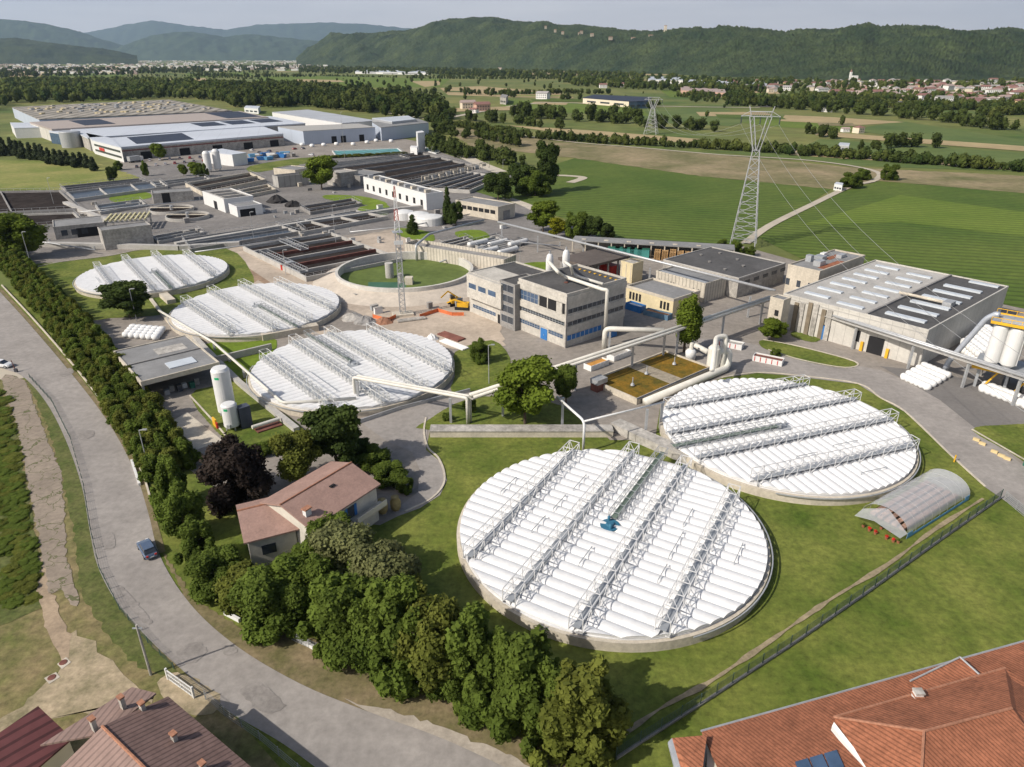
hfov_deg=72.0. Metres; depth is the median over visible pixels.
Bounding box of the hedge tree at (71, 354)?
[64,348,81,361]
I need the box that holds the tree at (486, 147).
[480,143,490,157]
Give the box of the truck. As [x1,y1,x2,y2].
[127,155,143,162]
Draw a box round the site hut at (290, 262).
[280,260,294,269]
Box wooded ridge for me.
[296,16,1023,79]
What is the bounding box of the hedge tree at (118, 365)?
[114,362,122,371]
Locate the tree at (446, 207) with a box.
[442,187,450,223]
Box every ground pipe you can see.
[157,309,355,403]
[415,219,484,260]
[642,347,732,404]
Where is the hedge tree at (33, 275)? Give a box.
[30,273,38,279]
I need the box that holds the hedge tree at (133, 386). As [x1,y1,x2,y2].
[127,380,148,393]
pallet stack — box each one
[654,251,660,259]
[661,250,667,259]
[669,251,675,257]
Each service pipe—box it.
[44,239,95,250]
[80,197,200,211]
[195,235,300,252]
[299,206,395,221]
[349,214,469,232]
[440,236,560,262]
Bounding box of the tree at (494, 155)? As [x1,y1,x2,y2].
[491,149,499,161]
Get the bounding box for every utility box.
[183,217,189,222]
[370,303,378,310]
[373,306,382,313]
[426,301,432,308]
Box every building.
[151,187,193,203]
[202,188,253,212]
[208,149,247,165]
[228,200,262,216]
[272,172,308,187]
[273,165,306,174]
[327,168,357,186]
[353,169,384,185]
[363,174,442,209]
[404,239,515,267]
[455,196,514,220]
[467,261,546,323]
[518,264,626,347]
[583,95,638,106]
[626,278,699,315]
[629,97,651,108]
[783,249,864,294]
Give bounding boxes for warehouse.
[784,260,1008,365]
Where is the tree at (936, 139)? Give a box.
[931,132,942,147]
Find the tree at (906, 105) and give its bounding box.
[897,102,911,110]
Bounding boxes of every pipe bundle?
[397,316,425,322]
[437,331,465,341]
[439,338,468,350]
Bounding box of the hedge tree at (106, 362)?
[100,360,116,369]
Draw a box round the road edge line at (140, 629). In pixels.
[0,367,315,766]
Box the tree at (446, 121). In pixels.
[442,118,451,126]
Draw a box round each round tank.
[335,251,472,292]
[394,209,412,220]
[408,211,428,221]
[416,214,442,226]
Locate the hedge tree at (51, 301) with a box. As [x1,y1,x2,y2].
[45,297,58,308]
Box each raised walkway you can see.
[39,241,239,249]
[63,201,110,220]
[174,202,455,244]
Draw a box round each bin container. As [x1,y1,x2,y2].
[608,246,619,250]
[616,247,626,250]
[622,247,634,252]
[630,248,641,257]
[637,248,649,257]
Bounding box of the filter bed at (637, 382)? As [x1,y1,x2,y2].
[603,350,709,404]
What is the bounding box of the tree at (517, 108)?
[514,101,522,113]
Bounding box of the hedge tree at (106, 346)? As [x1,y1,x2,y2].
[102,344,118,353]
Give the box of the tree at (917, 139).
[909,132,923,146]
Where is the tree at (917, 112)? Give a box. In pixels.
[911,105,923,119]
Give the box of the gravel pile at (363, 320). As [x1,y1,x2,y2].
[354,315,376,325]
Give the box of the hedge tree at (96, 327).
[90,324,106,335]
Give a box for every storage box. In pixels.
[163,389,169,394]
[168,384,174,391]
[176,383,182,391]
[181,382,187,388]
[188,381,195,388]
[193,377,199,385]
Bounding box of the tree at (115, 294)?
[94,280,151,317]
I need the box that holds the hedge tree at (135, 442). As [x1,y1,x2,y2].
[126,434,143,458]
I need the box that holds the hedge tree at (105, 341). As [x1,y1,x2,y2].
[100,338,114,347]
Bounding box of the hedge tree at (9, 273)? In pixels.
[5,267,17,277]
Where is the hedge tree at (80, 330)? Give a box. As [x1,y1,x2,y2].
[77,327,85,340]
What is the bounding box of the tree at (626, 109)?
[622,105,631,121]
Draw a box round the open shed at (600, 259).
[558,248,629,274]
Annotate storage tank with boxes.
[210,365,234,415]
[220,401,239,430]
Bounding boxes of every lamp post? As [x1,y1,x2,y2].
[139,429,146,452]
[488,344,494,379]
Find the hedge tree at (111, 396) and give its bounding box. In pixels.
[101,393,117,410]
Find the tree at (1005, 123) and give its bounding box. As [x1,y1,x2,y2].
[1000,116,1009,129]
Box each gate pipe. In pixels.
[556,396,585,449]
[584,401,664,429]
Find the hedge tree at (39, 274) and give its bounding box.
[35,272,49,278]
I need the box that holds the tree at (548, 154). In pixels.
[535,139,560,185]
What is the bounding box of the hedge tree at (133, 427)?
[120,421,140,446]
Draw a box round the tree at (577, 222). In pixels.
[564,211,587,238]
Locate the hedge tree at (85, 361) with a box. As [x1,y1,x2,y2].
[78,357,95,371]
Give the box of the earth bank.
[249,268,270,283]
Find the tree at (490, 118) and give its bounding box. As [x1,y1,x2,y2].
[486,112,496,122]
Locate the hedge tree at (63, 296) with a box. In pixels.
[60,294,66,303]
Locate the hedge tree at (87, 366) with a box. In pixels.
[81,362,90,379]
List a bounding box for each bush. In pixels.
[0,395,11,401]
[0,398,14,405]
[0,407,11,413]
[0,412,11,417]
[0,416,14,422]
[0,420,7,425]
[0,422,17,430]
[0,428,17,436]
[0,444,22,454]
[0,447,19,453]
[0,460,14,468]
[0,468,12,476]
[0,482,6,490]
[0,486,23,495]
[0,496,10,505]
[0,517,8,524]
[0,528,18,536]
[0,534,13,544]
[0,544,13,556]
[0,562,21,574]
[0,576,14,585]
[0,592,13,600]
[1,472,18,479]
[1,481,24,492]
[1,595,24,609]
[2,452,22,459]
[2,456,23,462]
[3,439,21,447]
[3,462,23,470]
[4,588,20,596]
[5,453,25,459]
[5,495,28,504]
[5,505,28,516]
[6,568,24,577]
[7,488,30,497]
[7,511,28,522]
[9,475,25,482]
[9,534,30,544]
[9,570,31,580]
[10,473,25,480]
[10,504,31,515]
[10,521,31,530]
[11,547,24,554]
[13,540,28,548]
[14,523,33,532]
[14,536,39,546]
[16,540,41,552]
[17,554,38,565]
[20,565,41,575]
[20,581,38,594]
[21,551,38,561]
[21,559,43,568]
[21,573,40,581]
[23,592,42,606]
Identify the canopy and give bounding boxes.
[114,335,219,389]
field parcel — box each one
[456,106,509,111]
[531,99,582,101]
[715,114,784,118]
[817,122,854,125]
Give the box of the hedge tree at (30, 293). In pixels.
[25,291,36,304]
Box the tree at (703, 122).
[700,117,707,128]
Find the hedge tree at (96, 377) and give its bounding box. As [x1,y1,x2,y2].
[92,375,109,388]
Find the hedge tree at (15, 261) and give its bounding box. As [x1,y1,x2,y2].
[12,259,24,267]
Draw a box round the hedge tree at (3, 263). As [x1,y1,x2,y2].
[0,260,8,270]
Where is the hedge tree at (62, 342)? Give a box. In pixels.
[57,337,74,349]
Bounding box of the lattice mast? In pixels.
[392,186,413,316]
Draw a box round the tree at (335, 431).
[297,404,362,464]
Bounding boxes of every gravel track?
[376,111,880,243]
[559,175,587,182]
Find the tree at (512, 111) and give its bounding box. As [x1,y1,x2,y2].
[509,105,516,115]
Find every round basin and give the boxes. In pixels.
[149,204,193,214]
[165,211,209,221]
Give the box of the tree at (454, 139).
[447,136,458,141]
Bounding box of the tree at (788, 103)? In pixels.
[784,99,792,108]
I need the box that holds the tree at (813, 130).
[809,126,816,134]
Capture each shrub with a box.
[112,160,122,169]
[177,164,187,174]
[187,162,198,175]
[197,163,208,175]
[251,440,273,457]
[353,437,370,455]
[355,442,391,472]
[370,459,408,488]
[395,472,413,495]
[442,412,452,420]
[462,400,476,411]
[469,337,491,364]
[598,222,614,237]
[716,238,727,243]
[731,239,742,252]
[743,246,756,254]
[770,348,781,356]
[839,171,863,187]
[854,168,871,179]
[880,163,900,179]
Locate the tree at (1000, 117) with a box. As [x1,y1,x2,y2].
[985,111,1003,128]
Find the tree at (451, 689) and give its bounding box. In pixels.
[415,620,463,703]
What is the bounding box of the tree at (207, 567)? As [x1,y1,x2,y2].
[185,544,243,604]
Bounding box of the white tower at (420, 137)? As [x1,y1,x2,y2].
[416,131,424,151]
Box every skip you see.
[257,156,265,159]
[264,156,273,159]
[278,154,286,157]
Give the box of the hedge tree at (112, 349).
[108,346,117,353]
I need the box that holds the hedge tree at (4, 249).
[2,247,8,254]
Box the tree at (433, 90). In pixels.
[429,87,436,93]
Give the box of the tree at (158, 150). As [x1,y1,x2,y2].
[148,143,166,157]
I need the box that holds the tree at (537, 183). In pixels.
[517,168,552,195]
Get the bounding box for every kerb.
[1,285,149,494]
[38,247,223,266]
[189,395,225,434]
[404,417,445,511]
[615,497,1001,759]
[722,372,985,486]
[763,339,858,367]
[971,429,1023,459]
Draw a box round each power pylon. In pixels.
[644,97,662,133]
[730,106,780,246]
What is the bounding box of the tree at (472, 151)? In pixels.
[465,145,476,156]
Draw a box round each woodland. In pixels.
[0,63,295,77]
[0,75,237,105]
[203,79,451,120]
[298,65,1023,88]
[563,75,766,92]
[767,89,1023,100]
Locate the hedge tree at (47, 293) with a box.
[43,291,55,301]
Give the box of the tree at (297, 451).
[268,428,322,481]
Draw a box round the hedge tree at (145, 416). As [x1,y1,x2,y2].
[137,412,156,432]
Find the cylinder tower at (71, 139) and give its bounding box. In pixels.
[58,130,82,147]
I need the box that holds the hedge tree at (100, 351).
[91,347,107,361]
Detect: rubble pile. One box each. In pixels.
[341,312,362,321]
[427,333,437,340]
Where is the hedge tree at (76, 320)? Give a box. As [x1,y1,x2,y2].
[72,316,80,323]
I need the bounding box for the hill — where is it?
[0,38,137,63]
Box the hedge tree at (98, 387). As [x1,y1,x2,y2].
[93,382,111,397]
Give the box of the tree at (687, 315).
[674,292,700,351]
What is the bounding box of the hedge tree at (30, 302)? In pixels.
[26,293,39,306]
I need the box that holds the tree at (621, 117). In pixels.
[616,111,626,123]
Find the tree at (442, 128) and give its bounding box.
[438,122,446,134]
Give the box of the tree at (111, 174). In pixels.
[105,166,117,180]
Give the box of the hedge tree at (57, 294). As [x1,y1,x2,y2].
[55,291,67,298]
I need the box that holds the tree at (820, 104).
[814,97,827,111]
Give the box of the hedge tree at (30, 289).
[26,287,36,297]
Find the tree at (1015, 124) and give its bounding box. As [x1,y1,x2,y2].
[1009,119,1020,129]
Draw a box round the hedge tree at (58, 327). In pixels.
[53,322,66,339]
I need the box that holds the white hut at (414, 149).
[410,146,417,154]
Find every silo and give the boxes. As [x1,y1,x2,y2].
[202,151,211,171]
[211,149,221,170]
[984,324,1010,363]
[1000,327,1023,368]
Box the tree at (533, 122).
[531,117,535,126]
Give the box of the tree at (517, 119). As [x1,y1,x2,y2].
[513,115,522,123]
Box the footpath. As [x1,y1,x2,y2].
[626,498,983,734]
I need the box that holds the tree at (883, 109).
[877,103,889,115]
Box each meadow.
[0,160,138,189]
[0,378,278,766]
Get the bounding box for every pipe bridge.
[352,375,471,423]
[467,296,769,415]
[497,221,775,317]
[602,326,663,348]
[818,314,1023,405]
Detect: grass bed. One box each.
[37,249,253,319]
[109,192,151,201]
[191,373,302,450]
[206,340,260,348]
[211,339,276,375]
[246,157,312,171]
[322,195,386,204]
[358,204,388,214]
[397,228,434,240]
[416,396,582,429]
[450,340,510,391]
[455,230,489,239]
[524,262,545,269]
[759,340,856,367]
[791,331,819,341]
[974,424,1023,461]
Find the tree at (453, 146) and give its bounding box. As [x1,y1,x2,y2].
[450,140,457,156]
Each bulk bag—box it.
[122,331,128,337]
[128,331,134,337]
[134,332,140,338]
[139,332,146,338]
[145,333,152,339]
[151,333,159,339]
[900,373,907,379]
[904,375,912,381]
[909,377,917,383]
[913,379,920,385]
[918,380,925,387]
[922,382,931,389]
[928,379,936,386]
[933,377,941,383]
[938,374,946,380]
[943,371,951,377]
[968,344,977,351]
[971,347,979,354]
[974,349,983,356]
[978,384,986,392]
[980,346,986,352]
[984,386,993,394]
[990,388,998,396]
[996,390,1005,399]
[1002,393,1011,401]
[1015,397,1023,406]
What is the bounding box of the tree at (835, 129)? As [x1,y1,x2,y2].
[827,126,837,136]
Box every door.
[140,151,152,158]
[179,148,190,154]
[213,145,222,148]
[244,142,252,148]
[270,140,278,146]
[331,136,336,142]
[341,136,345,142]
[359,134,363,140]
[503,210,509,219]
[540,327,546,340]
[866,335,884,355]
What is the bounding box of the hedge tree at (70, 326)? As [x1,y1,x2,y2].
[67,322,73,332]
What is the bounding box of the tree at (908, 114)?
[905,109,911,118]
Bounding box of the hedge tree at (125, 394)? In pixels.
[118,390,132,404]
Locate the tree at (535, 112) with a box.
[530,108,540,118]
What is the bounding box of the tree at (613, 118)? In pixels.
[609,112,618,123]
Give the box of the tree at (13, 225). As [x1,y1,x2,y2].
[0,211,49,251]
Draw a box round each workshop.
[52,215,104,239]
[656,265,726,302]
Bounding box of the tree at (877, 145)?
[874,139,881,149]
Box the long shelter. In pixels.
[572,236,734,257]
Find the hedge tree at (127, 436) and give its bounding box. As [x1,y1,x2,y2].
[121,431,145,448]
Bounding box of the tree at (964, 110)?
[958,106,967,122]
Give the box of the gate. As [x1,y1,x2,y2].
[164,668,195,697]
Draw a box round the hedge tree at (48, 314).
[43,312,54,324]
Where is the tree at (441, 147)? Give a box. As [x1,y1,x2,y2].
[437,139,448,152]
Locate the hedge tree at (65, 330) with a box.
[56,328,72,343]
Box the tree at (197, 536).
[172,519,215,575]
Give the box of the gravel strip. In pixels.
[254,280,330,335]
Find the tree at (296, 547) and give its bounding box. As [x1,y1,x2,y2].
[270,542,301,565]
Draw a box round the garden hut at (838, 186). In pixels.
[833,182,842,190]
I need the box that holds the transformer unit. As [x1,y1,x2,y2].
[590,374,607,392]
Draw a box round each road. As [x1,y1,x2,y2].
[0,292,502,766]
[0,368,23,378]
[455,102,759,116]
[458,156,504,171]
[502,198,531,209]
[694,338,1023,512]
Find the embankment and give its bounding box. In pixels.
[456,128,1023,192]
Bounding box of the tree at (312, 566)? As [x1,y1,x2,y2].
[283,538,348,585]
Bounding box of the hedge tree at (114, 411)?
[110,408,126,424]
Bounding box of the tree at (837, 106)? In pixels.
[831,99,843,111]
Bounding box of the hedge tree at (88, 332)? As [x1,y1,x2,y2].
[77,329,96,342]
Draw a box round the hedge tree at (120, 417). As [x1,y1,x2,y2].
[112,408,133,433]
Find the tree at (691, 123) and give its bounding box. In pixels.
[685,116,696,129]
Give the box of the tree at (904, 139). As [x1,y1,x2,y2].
[899,132,910,146]
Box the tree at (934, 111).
[926,104,944,119]
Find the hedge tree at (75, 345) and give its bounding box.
[67,342,84,352]
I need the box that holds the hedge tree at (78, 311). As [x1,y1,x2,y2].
[75,308,82,315]
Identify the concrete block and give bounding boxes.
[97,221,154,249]
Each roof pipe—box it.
[547,260,608,327]
[564,261,603,284]
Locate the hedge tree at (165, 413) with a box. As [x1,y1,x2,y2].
[153,409,177,427]
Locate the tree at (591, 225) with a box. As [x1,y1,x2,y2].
[581,215,603,236]
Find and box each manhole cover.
[47,674,55,679]
[59,659,67,664]
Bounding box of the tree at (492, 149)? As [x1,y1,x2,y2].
[489,147,495,159]
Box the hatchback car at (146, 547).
[136,538,157,559]
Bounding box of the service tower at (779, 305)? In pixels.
[767,294,791,322]
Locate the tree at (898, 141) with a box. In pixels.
[894,134,900,146]
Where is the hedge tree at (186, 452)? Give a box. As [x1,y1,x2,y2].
[174,437,202,469]
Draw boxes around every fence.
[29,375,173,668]
[203,691,300,766]
[293,634,316,646]
[616,489,1003,758]
[1004,491,1023,515]
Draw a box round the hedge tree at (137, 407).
[131,403,143,418]
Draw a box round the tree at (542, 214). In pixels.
[524,200,560,231]
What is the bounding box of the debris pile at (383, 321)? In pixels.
[376,317,393,324]
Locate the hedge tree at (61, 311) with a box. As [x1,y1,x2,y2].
[58,308,67,315]
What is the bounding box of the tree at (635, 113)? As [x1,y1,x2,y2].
[629,107,643,122]
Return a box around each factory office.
[10,122,41,137]
[86,133,123,161]
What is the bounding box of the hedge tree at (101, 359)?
[98,354,112,370]
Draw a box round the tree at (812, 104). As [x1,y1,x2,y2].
[810,101,816,110]
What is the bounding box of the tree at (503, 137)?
[500,135,505,143]
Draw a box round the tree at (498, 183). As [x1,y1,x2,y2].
[482,172,513,199]
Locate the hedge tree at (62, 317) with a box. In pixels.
[59,314,69,322]
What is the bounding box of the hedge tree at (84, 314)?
[77,312,94,323]
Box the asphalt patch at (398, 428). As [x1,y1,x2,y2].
[362,392,470,515]
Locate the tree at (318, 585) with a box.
[295,570,356,659]
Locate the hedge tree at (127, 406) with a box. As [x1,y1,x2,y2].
[121,395,140,411]
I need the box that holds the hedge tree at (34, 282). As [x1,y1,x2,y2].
[31,279,40,288]
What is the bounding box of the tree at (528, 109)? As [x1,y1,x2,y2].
[525,105,531,115]
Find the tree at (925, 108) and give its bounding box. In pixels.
[917,105,927,117]
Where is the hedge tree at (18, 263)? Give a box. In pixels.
[16,261,23,268]
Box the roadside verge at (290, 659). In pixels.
[162,552,565,766]
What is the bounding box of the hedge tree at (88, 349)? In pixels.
[84,343,96,359]
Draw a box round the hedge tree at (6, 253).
[4,250,11,261]
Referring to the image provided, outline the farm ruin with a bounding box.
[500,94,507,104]
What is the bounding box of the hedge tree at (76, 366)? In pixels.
[72,356,85,370]
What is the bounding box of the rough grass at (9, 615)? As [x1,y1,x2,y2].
[0,405,41,625]
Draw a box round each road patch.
[60,368,73,376]
[76,430,94,439]
[100,533,115,548]
[116,585,152,624]
[176,642,206,662]
[222,645,237,655]
[240,683,285,713]
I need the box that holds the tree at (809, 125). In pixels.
[805,122,812,133]
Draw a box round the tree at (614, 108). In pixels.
[607,103,619,120]
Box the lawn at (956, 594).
[2,288,1023,766]
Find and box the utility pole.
[132,624,151,675]
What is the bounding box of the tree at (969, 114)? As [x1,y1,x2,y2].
[965,112,973,124]
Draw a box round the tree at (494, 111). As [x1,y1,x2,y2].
[489,109,498,117]
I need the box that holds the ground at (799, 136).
[0,60,1023,288]
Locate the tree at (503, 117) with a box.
[499,113,506,122]
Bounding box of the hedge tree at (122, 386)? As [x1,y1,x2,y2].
[114,382,128,400]
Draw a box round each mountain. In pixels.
[0,19,122,49]
[109,32,318,59]
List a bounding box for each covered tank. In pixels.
[72,249,229,298]
[167,276,341,341]
[246,322,454,417]
[457,440,773,652]
[659,374,920,505]
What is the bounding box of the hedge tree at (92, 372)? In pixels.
[86,367,99,386]
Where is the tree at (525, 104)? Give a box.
[520,100,529,114]
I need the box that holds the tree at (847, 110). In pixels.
[843,107,849,113]
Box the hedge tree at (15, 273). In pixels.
[10,271,19,282]
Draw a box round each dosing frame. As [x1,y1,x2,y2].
[421,174,433,181]
[428,173,440,180]
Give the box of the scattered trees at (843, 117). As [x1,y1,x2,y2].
[0,64,995,124]
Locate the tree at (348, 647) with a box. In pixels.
[314,572,387,675]
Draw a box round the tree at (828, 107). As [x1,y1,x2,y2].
[826,101,834,111]
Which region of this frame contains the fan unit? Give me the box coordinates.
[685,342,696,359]
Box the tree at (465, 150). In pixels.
[462,146,469,157]
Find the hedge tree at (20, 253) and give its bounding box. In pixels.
[17,251,25,257]
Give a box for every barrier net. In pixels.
[372,313,395,318]
[420,308,463,315]
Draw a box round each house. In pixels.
[0,706,73,766]
[61,693,250,766]
[460,100,475,108]
[469,108,478,112]
[473,101,490,110]
[536,91,549,98]
[599,83,607,87]
[668,640,1023,766]
[766,87,773,92]
[783,85,791,90]
[806,85,813,90]
[815,88,829,91]
[840,127,850,131]
[852,125,864,133]
[872,89,883,92]
[913,87,926,91]
[916,93,931,99]
[925,87,936,90]
[934,96,953,100]
[943,84,954,89]
[963,87,972,91]
[980,85,990,89]
[985,89,1002,92]
[986,96,998,99]
[997,95,1011,100]
[1009,90,1023,94]
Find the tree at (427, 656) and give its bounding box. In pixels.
[391,594,462,694]
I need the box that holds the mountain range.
[84,20,411,44]
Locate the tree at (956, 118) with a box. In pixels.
[952,110,961,122]
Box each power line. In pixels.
[744,131,1023,411]
[760,125,1023,382]
[779,125,1023,356]
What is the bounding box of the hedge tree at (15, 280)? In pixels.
[11,275,22,285]
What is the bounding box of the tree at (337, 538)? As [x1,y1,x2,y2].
[302,517,376,573]
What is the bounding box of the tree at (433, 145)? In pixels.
[425,136,438,151]
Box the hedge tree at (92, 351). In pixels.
[90,346,100,359]
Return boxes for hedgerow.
[13,76,200,79]
[21,72,113,75]
[127,74,258,78]
[167,69,268,72]
[192,71,314,76]
[261,73,396,77]
[406,75,567,78]
[415,72,490,76]
[423,70,561,76]
[423,113,723,148]
[463,88,610,94]
[674,91,751,97]
[682,88,755,94]
[699,75,767,78]
[717,138,1023,170]
[725,94,880,108]
[811,97,948,103]
[867,99,948,106]
[907,101,1012,109]
[914,97,1023,102]
[927,96,1018,104]
[940,100,1021,109]
[974,102,1023,115]
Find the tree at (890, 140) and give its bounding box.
[883,132,896,147]
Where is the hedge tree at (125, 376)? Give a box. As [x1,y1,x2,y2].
[122,371,144,386]
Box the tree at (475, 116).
[472,113,477,120]
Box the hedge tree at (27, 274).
[23,270,30,279]
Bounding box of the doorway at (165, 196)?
[161,193,170,202]
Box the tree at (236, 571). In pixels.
[211,558,258,615]
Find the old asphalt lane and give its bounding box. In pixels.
[1,374,78,605]
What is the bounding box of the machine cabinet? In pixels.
[607,325,616,337]
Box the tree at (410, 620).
[400,602,434,697]
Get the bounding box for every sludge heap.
[266,194,287,203]
[285,200,300,206]
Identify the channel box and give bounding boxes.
[159,292,175,303]
[261,322,318,340]
[611,418,688,463]
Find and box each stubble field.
[297,79,343,81]
[412,81,439,86]
[441,86,572,97]
[508,125,697,142]
[533,101,566,104]
[696,112,770,115]
[780,115,897,124]
[790,151,1021,170]
[816,133,1023,150]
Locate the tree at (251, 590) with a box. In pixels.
[225,553,311,646]
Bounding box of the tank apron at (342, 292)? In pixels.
[313,265,481,306]
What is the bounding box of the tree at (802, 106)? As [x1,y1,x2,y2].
[799,101,805,109]
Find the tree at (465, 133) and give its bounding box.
[461,128,469,137]
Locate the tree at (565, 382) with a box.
[553,363,577,402]
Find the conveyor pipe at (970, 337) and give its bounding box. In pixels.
[942,311,1000,370]
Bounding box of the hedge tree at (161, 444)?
[155,438,169,451]
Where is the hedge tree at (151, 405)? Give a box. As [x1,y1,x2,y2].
[147,400,160,410]
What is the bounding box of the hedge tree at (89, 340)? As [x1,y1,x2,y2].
[83,338,97,356]
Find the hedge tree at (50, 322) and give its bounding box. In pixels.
[46,316,61,329]
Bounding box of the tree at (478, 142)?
[474,138,484,145]
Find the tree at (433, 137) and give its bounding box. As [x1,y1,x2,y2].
[426,133,439,142]
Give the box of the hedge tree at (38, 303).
[35,300,46,312]
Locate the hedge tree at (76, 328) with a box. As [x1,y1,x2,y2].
[72,322,84,338]
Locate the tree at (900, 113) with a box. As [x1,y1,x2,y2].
[896,107,905,117]
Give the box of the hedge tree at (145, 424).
[140,420,154,444]
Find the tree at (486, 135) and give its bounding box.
[481,129,491,139]
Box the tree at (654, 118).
[651,113,657,127]
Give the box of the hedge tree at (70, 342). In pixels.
[62,337,80,353]
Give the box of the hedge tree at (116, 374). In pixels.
[110,371,123,385]
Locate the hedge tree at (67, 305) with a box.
[65,302,72,311]
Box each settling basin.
[0,188,79,213]
[18,209,80,226]
[59,176,145,191]
[65,178,167,201]
[94,197,146,214]
[150,174,208,186]
[153,225,203,243]
[181,219,305,252]
[185,170,265,195]
[238,182,275,196]
[242,229,402,281]
[276,208,387,234]
[300,150,477,182]
[300,196,361,214]
[333,153,409,168]
[408,170,490,193]
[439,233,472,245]
[470,233,503,247]
[484,239,516,249]
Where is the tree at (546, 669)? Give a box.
[518,652,560,748]
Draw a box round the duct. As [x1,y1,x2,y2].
[709,334,727,371]
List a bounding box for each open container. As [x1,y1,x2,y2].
[583,357,608,371]
[607,349,630,361]
[625,301,645,312]
[643,308,672,320]
[718,339,744,349]
[752,352,784,366]
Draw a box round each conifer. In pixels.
[0,137,8,155]
[6,137,14,155]
[11,140,20,158]
[16,140,25,158]
[25,142,32,159]
[31,142,38,159]
[37,143,44,160]
[43,147,51,163]
[49,148,57,164]
[56,150,67,165]
[63,149,71,164]
[69,152,80,167]
[76,151,82,166]
[80,153,89,167]
[87,156,98,170]
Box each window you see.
[61,230,67,235]
[71,229,77,234]
[94,144,120,152]
[95,149,121,157]
[261,542,276,554]
[344,503,357,518]
[469,283,475,289]
[478,286,485,293]
[488,290,495,297]
[501,282,513,293]
[501,304,513,314]
[501,313,512,324]
[503,294,513,304]
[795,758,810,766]
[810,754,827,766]
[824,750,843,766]
[855,330,860,341]
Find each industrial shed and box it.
[355,70,427,74]
[648,77,682,83]
[680,86,725,96]
[966,97,985,101]
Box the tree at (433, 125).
[430,121,437,131]
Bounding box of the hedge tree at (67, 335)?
[60,331,73,348]
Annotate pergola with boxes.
[104,211,151,225]
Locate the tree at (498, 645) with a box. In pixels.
[460,625,510,723]
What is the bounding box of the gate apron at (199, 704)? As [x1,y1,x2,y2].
[157,672,220,715]
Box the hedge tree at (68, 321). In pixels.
[64,318,71,325]
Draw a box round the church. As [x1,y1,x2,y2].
[849,70,857,81]
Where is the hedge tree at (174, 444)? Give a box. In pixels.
[172,436,183,448]
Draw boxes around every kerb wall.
[130,459,140,485]
[223,611,240,622]
[298,639,313,649]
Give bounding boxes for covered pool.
[332,146,402,154]
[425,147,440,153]
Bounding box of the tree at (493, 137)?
[490,133,496,141]
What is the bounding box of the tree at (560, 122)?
[556,116,564,128]
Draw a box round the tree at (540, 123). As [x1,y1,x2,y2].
[536,119,543,127]
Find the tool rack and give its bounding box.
[211,417,218,428]
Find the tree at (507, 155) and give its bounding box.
[498,145,516,164]
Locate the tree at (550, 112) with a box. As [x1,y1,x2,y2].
[546,105,556,118]
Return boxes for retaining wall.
[149,298,168,323]
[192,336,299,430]
[214,343,271,361]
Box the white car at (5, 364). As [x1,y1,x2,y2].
[0,359,13,368]
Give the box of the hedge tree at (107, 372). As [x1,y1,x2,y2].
[99,364,116,382]
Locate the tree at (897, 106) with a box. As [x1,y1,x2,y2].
[891,101,905,114]
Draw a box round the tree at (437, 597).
[433,592,448,601]
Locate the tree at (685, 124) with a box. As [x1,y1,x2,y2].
[682,120,687,128]
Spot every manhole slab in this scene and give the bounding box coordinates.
[44,672,59,683]
[57,657,69,668]
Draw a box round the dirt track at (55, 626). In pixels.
[36,555,71,659]
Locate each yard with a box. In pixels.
[26,152,595,253]
[26,226,1023,524]
[228,246,301,283]
[296,280,501,334]
[347,229,412,252]
[357,312,504,348]
[881,366,1023,427]
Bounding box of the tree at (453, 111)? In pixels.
[447,107,456,118]
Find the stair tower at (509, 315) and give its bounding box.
[499,273,530,330]
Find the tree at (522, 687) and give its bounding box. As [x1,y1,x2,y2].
[478,624,559,759]
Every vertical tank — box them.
[546,251,553,270]
[562,247,569,266]
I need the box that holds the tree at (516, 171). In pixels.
[507,162,536,194]
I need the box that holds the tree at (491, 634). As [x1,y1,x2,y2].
[488,630,511,640]
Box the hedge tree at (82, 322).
[80,319,90,326]
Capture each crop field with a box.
[49,73,127,76]
[85,96,131,99]
[186,72,253,77]
[256,76,448,87]
[500,99,648,115]
[642,108,753,125]
[661,90,761,96]
[705,150,1023,171]
[743,119,853,130]
[806,139,1023,162]
[865,121,1023,145]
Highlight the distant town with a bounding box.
[0,60,327,73]
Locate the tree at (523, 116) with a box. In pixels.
[517,112,525,123]
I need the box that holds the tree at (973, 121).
[968,112,984,126]
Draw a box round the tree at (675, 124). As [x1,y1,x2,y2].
[673,121,678,127]
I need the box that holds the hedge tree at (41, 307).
[38,304,48,318]
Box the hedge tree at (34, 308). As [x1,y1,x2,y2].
[31,297,44,312]
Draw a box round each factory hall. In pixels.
[12,100,231,122]
[30,111,267,140]
[70,116,304,150]
[113,126,283,160]
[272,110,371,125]
[277,124,375,144]
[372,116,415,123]
[372,119,428,140]
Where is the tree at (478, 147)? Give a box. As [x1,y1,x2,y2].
[475,144,482,157]
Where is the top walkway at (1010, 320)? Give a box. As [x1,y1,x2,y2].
[991,308,1023,328]
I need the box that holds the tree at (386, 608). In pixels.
[364,571,419,703]
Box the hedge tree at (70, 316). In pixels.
[64,314,75,325]
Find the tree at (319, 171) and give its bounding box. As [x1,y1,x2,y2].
[299,155,337,189]
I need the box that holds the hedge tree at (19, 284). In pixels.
[13,279,25,290]
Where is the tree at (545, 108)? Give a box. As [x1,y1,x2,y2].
[544,103,551,118]
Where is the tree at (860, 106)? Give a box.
[854,100,867,114]
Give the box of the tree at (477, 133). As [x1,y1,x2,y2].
[473,127,480,137]
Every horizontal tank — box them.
[467,238,488,247]
[484,246,498,250]
[487,238,507,246]
[497,246,518,252]
[507,238,527,245]

